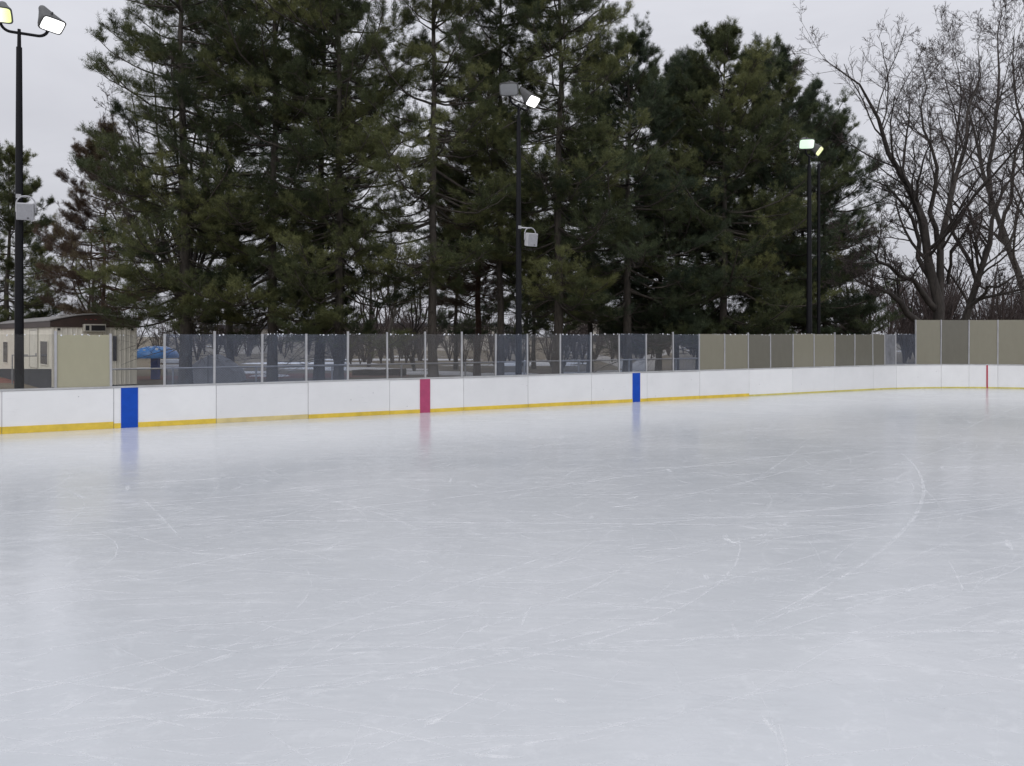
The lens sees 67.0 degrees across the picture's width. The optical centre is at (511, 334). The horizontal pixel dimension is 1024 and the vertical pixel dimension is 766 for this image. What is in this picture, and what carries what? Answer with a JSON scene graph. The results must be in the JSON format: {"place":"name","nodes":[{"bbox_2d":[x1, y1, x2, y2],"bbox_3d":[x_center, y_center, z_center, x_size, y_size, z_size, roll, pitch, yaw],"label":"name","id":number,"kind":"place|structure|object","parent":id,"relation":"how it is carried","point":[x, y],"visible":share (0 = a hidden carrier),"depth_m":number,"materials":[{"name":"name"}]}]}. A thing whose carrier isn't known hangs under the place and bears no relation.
{"place":"outdoors","nodes":[
{"label":"outdoors","id":0,"kind":"place"},
{"bbox_2d":[210,325,279,353],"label":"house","id":1,"kind":"structure","parent":0,"point":[255,350],"depth_m":100.00,"materials":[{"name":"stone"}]},
{"bbox_2d":[348,323,494,349],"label":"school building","id":2,"kind":"structure","parent":0,"point":[447,337],"depth_m":120.00,"materials":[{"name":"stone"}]},
{"bbox_2d":[0,337,1022,408],"bbox_3d":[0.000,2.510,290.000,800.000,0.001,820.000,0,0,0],"label":"ground","id":3,"kind":"structure","parent":0,"point":[145,363],"depth_m":71.06,"materials":[{"name":"plant"}]},
{"bbox_2d":[0,1,65,388],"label":"lamp pole","id":4,"kind":"object","parent":3,"relation":"on","point":[49,21],"visible":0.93,"depth_m":20.43,"materials":[{"name":"black metal"}]},
{"bbox_2d":[15,194,35,219],"bbox_3d":[-12.790,-3.341,20.341,0.496,0.716,0.446,0,0,-22],"label":"loudspeaker","id":5,"kind":"object","parent":4,"relation":"attached to","point":[24,211],"visible":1,"depth_m":20.19,"materials":[{"name":"white plastic"}]},
{"bbox_2d":[0,139,69,323],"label":"pine tree","id":6,"kind":"object","parent":3,"relation":"on","point":[7,196],"visible":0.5,"depth_m":49.79,"materials":[{"name":"green plant"}]},
{"bbox_2d":[0,313,139,389],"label":"trailer building","id":7,"kind":"structure","parent":3,"relation":"on","point":[38,354],"depth_m":35.87,"materials":[{"name":"beige"}]},
{"bbox_2d":[3,341,7,363],"bbox_3d":[-28.837,1.025,44.048,0.025,1.250,1.800,0,0,-41],"label":"window","id":8,"kind":"structure","parent":7,"relation":"in","point":[5,343],"depth_m":44.04,"materials":[{"name":"beige glass"}]},
{"bbox_2d":[30,331,36,367],"bbox_3d":[-23.037,0.715,37.231,0.068,1.770,2.000,0,0,-41],"label":"door","id":9,"kind":"structure","parent":7,"relation":"in","point":[33,334],"depth_m":37.22,"materials":[{"name":"beige"}]},
{"bbox_2d":[40,340,47,365],"bbox_3d":[-21.362,0.850,35.309,0.025,1.140,1.800,0,0,-41],"label":"window","id":10,"kind":"structure","parent":7,"relation":"in","point":[43,343],"depth_m":35.19,"materials":[{"name":"beige glass"}]},
{"bbox_2d":[113,336,116,360],"bbox_3d":[-18.277,0.660,35.598,0.160,1.140,0.029,0,0,-41],"label":"window","id":11,"kind":"structure","parent":7,"relation":"in","point":[114,337],"depth_m":35.59,"materials":[{"name":"grey glass"}]},
{"bbox_2d":[54,201,116,310],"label":"bare tree","id":12,"kind":"object","parent":3,"relation":"on","point":[91,261],"visible":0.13,"depth_m":54.80,"materials":[{"name":"plant"}]},
{"bbox_2d":[32,112,163,321],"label":"pine tree","id":13,"kind":"object","parent":3,"relation":"on","point":[69,246],"visible":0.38,"depth_m":44.99,"materials":[{"name":"green plant"}]},
{"bbox_2d":[63,2,261,351],"bbox_3d":[-18.300,-7.194,40.307,10.970,19.486,6.788,0,0,0],"label":"pine tree","id":14,"kind":"object","parent":3,"relation":"on","point":[194,256],"visible":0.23,"depth_m":39.94,"materials":[{"name":"green plant"}]},
{"bbox_2d":[67,0,301,383],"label":"pine tree","id":15,"kind":"object","parent":3,"relation":"on","point":[155,48],"visible":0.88,"depth_m":33.88,"materials":[{"name":"green plant"}]},
{"bbox_2d":[0,373,408,382],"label":"mulch strip","id":16,"kind":"object","parent":3,"relation":"on","point":[6,380],"visible":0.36,"depth_m":45.80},
{"bbox_2d":[137,346,178,378],"bbox_3d":[-19.814,1.580,43.000,2.440,1.860,2.440,0,0,0],"label":"play canopy","id":17,"kind":"object","parent":16,"relation":"on","point":[145,351],"visible":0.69,"depth_m":42.46,"materials":[{"name":"blue plastic"}]},
{"bbox_2d":[160,359,178,374],"bbox_3d":[-20.505,2.025,46.995,1.820,0.990,1.710,0,0,-4],"label":"picnic table","id":18,"kind":"object","parent":16,"relation":"on","point":[172,361],"visible":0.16,"depth_m":46.62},
{"bbox_2d":[352,365,405,375],"bbox_3d":[-7.977,2.152,46.510,3.226,0.715,0.460,0,0,-6],"label":"fallen log","id":19,"kind":"object","parent":16,"relation":"on","point":[376,372],"visible":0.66,"depth_m":46.38,"materials":[{"name":"wood"}]},
{"bbox_2d":[135,0,301,363],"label":"pine tree","id":20,"kind":"object","parent":3,"relation":"on","point":[228,326],"visible":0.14,"depth_m":42.20,"materials":[{"name":"green plant"}]},
{"bbox_2d":[192,354,246,382],"bbox_3d":[-15.747,1.786,40.969,2.750,1.449,2.670,0,0,-8],"label":"covered heap","id":21,"kind":"object","parent":3,"relation":"on","point":[222,361],"visible":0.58,"depth_m":39.79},
{"bbox_2d":[142,0,386,383],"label":"pine tree","id":22,"kind":"object","parent":3,"relation":"on","point":[247,55],"visible":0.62,"depth_m":34.24,"materials":[{"name":"green plant"}]},
{"bbox_2d":[249,0,408,380],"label":"pine tree","id":23,"kind":"object","parent":3,"relation":"on","point":[321,345],"visible":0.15,"depth_m":39.03,"materials":[{"name":"green plant"}]},
{"bbox_2d":[218,0,459,379],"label":"pine tree","id":24,"kind":"object","parent":3,"relation":"on","point":[339,264],"visible":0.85,"depth_m":33.48,"materials":[{"name":"green plant"}]},
{"bbox_2d":[349,195,409,366],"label":"bare tree","id":25,"kind":"object","parent":3,"relation":"on","point":[369,351],"visible":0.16,"depth_m":57.94,"materials":[{"name":"brown plant"}]},
{"bbox_2d":[363,196,426,362],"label":"bare tree","id":26,"kind":"object","parent":3,"relation":"on","point":[396,310],"visible":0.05,"depth_m":63.84,"materials":[{"name":"brown plant"}]},
{"bbox_2d":[112,358,697,386],"bbox_3d":[0.430,1.735,28.181,28.227,1.530,0.054,0,0,-28],"label":"chain link fence","id":27,"kind":"object","parent":3,"relation":"on","point":[396,364],"visible":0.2,"depth_m":25.66,"materials":[{"name":"metal"}]},
{"bbox_2d":[381,231,441,370],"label":"bare tree","id":28,"kind":"object","parent":3,"relation":"on","point":[415,330],"visible":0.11,"depth_m":51.95,"materials":[{"name":"brown plant"}]},
{"bbox_2d":[318,0,543,376],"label":"pine tree","id":29,"kind":"object","parent":3,"relation":"on","point":[438,75],"visible":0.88,"depth_m":34.09,"materials":[{"name":"green plant"}]},
{"bbox_2d":[243,359,634,376],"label":"snow patches","id":30,"kind":"object","parent":3,"relation":"on","point":[411,372],"visible":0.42,"depth_m":54.10,"materials":[{"name":"white snow"}]},
{"bbox_2d":[406,167,515,369],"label":"pine tree","id":31,"kind":"object","parent":3,"relation":"on","point":[469,331],"visible":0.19,"depth_m":54.29,"materials":[{"name":"green plant"}]},
{"bbox_2d":[410,26,536,377],"bbox_3d":[-2.286,-7.479,44.026,7.275,20.204,7.211,0,0,27],"label":"pine tree","id":32,"kind":"object","parent":3,"relation":"on","point":[472,286],"visible":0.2,"depth_m":43.84,"materials":[{"name":"green plant"}]},
{"bbox_2d":[415,0,591,374],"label":"pine tree","id":33,"kind":"object","parent":3,"relation":"on","point":[497,18],"visible":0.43,"depth_m":37.29,"materials":[{"name":"green plant"}]},
{"bbox_2d":[0,249,1023,366],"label":"woods","id":34,"kind":"object","parent":3,"relation":"on","point":[993,309],"visible":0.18,"depth_m":69.79,"materials":[{"name":"plant"}]},
{"bbox_2d":[499,80,540,376],"bbox_3d":[0.242,-3.057,26.270,0.723,11.114,1.957,0,0,30],"label":"lamp pole","id":35,"kind":"object","parent":3,"relation":"on","point":[509,88],"visible":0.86,"depth_m":26.22,"materials":[{"name":"black metal"}]},
{"bbox_2d":[518,226,537,246],"bbox_3d":[0.556,-3.321,26.206,0.595,0.716,0.450,0,0,-30],"label":"loudspeaker","id":36,"kind":"object","parent":35,"relation":"attached to","point":[530,239],"visible":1,"depth_m":26.09,"materials":[{"name":"white plastic"}]},
{"bbox_2d":[487,180,579,368],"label":"pine tree","id":37,"kind":"object","parent":3,"relation":"on","point":[534,327],"visible":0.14,"depth_m":55.65,"materials":[{"name":"green plant"}]},
{"bbox_2d":[503,224,568,365],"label":"bare tree","id":38,"kind":"object","parent":3,"relation":"on","point":[525,330],"depth_m":59.89,"materials":[{"name":"brown plant"}]},
{"bbox_2d":[469,0,655,373],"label":"pine tree","id":39,"kind":"object","parent":3,"relation":"on","point":[576,281],"visible":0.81,"depth_m":35.44,"materials":[{"name":"green plant"}]},
{"bbox_2d":[530,50,652,371],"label":"pine tree","id":40,"kind":"object","parent":3,"relation":"on","point":[589,326],"visible":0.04,"depth_m":48.77,"materials":[{"name":"green plant"}]},
{"bbox_2d":[565,320,681,348],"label":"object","id":41,"kind":"structure","parent":3,"relation":"on","point":[605,340],"depth_m":135.00,"materials":[{"name":"plant"}]},
{"bbox_2d":[536,10,734,372],"bbox_3d":[6.003,-6.792,39.473,11.001,19.355,12.550,0,0,0],"label":"pine tree","id":42,"kind":"object","parent":3,"relation":"on","point":[633,84],"visible":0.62,"depth_m":39.18,"materials":[{"name":"green plant"}]},
{"bbox_2d":[581,69,711,372],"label":"pine tree","id":43,"kind":"object","parent":3,"relation":"on","point":[659,355],"visible":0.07,"depth_m":46.39,"materials":[{"name":"green plant"}]},
{"bbox_2d":[592,43,774,369],"bbox_3d":[9.169,-6.619,42.743,9.745,18.487,11.523,0,0,0],"label":"pine tree","id":44,"kind":"object","parent":3,"relation":"on","point":[673,314],"visible":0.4,"depth_m":40.94,"materials":[{"name":"green plant"}]},
{"bbox_2d":[618,40,774,369],"bbox_3d":[10.818,-7.422,45.924,9.396,20.086,8.913,0,0,0],"label":"pine tree","id":45,"kind":"object","parent":3,"relation":"on","point":[713,127],"visible":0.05,"depth_m":44.90,"materials":[{"name":"green plant"}]},
{"bbox_2d":[607,14,843,365],"bbox_3d":[11.204,-7.233,41.206,12.148,19.726,10.718,0,0,-33],"label":"pine tree","id":46,"kind":"object","parent":3,"relation":"on","point":[719,42],"visible":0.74,"depth_m":39.74,"materials":[{"name":"green plant"}]},
{"bbox_2d":[700,43,860,332],"bbox_3d":[14.391,-7.398,46.200,10.375,20.018,11.982,0,0,0],"label":"pine tree","id":47,"kind":"object","parent":3,"relation":"on","point":[791,240],"visible":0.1,"depth_m":43.76,"materials":[{"name":"green plant"}]},
{"bbox_2d":[691,32,882,333],"bbox_3d":[15.176,-7.170,44.017,11.925,19.597,9.861,0,0,-13],"label":"pine tree","id":48,"kind":"object","parent":3,"relation":"on","point":[776,83],"visible":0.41,"depth_m":42.52,"materials":[{"name":"green plant"}]},
{"bbox_2d":[738,72,878,333],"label":"pine tree","id":49,"kind":"object","parent":3,"relation":"on","point":[821,106],"visible":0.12,"depth_m":46.40,"materials":[{"name":"green plant"}]},
{"bbox_2d":[798,137,823,333],"bbox_3d":[12.922,-3.015,33.415,0.702,11.030,1.972,0,0,33],"label":"lamp pole","id":50,"kind":"object","parent":3,"relation":"on","point":[805,143],"visible":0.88,"depth_m":33.32,"materials":[{"name":"black metal"}]},
{"bbox_2d":[817,163,820,333],"bbox_3d":[15.065,-2.945,38.000,0.170,10.890,0.170,0,0,0],"label":"slim pole","id":51,"kind":"object","parent":3,"relation":"on","point":[818,255],"visible":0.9,"depth_m":37.93,"materials":[{"name":"black metal"}]},
{"bbox_2d":[736,104,916,334],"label":"pine tree","id":52,"kind":"object","parent":3,"relation":"on","point":[839,126],"visible":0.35,"depth_m":44.73,"materials":[{"name":"green plant"}]},
{"bbox_2d":[839,242,916,328],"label":"bare tree","id":53,"kind":"object","parent":3,"relation":"on","point":[874,291],"visible":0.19,"depth_m":59.69,"materials":[{"name":"plant"}]},
{"bbox_2d":[737,0,1023,323],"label":"bare tree","id":54,"kind":"object","parent":3,"relation":"on","point":[935,278],"visible":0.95,"depth_m":41.78,"materials":[{"name":"brown plant"}]},
{"bbox_2d":[863,0,1023,319],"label":"bare tree","id":55,"kind":"object","parent":3,"relation":"on","point":[971,301],"visible":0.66,"depth_m":45.63,"materials":[{"name":"brown plant"}]},
{"bbox_2d":[897,0,1023,304],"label":"bare tree","id":56,"kind":"object","parent":3,"relation":"on","point":[1018,202],"visible":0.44,"depth_m":49.33,"materials":[{"name":"brown plant"}]},
{"bbox_2d":[0,388,1023,765],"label":"ice","id":57,"kind":"structure","parent":0,"point":[514,610],"depth_m":7.48,"materials":[{"name":"white ice"}]},
{"bbox_2d":[0,396,1020,757],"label":"skate marks","id":58,"kind":"object","parent":57,"relation":"on","point":[472,532],"visible":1,"depth_m":9.51,"materials":[{"name":"white"}]},
{"bbox_2d":[0,364,1023,433],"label":"rink boards","id":59,"kind":"object","parent":57,"relation":"on","point":[26,410],"visible":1,"depth_m":24.16,"materials":[{"name":"white plastic"}]},
{"bbox_2d":[6,331,906,387],"bbox_3d":[0.567,0.637,25.924,39.586,1.439,0.326,0,0,-27],"label":"rink screen","id":60,"kind":"object","parent":59,"relation":"on","point":[81,360],"visible":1,"depth_m":30.01,"materials":[{"name":"metal"}]},
{"bbox_2d":[915,320,1023,363],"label":"tall rink screen","id":61,"kind":"object","parent":59,"relation":"on","point":[969,341],"visible":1,"depth_m":35.03,"materials":[{"name":"metal"}]},
{"bbox_2d":[0,0,1023,336],"label":"sky","id":62,"kind":"structure","parent":0,"point":[58,94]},
{"bbox_2d":[552,349,653,372],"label":"path","id":63,"kind":"structure","parent":0,"point":[606,357],"depth_m":70.83,"materials":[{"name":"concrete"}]},
{"bbox_2d":[632,347,684,370],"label":"path","id":64,"kind":"structure","parent":0,"point":[648,363],"depth_m":63.72,"materials":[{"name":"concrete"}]}
]}

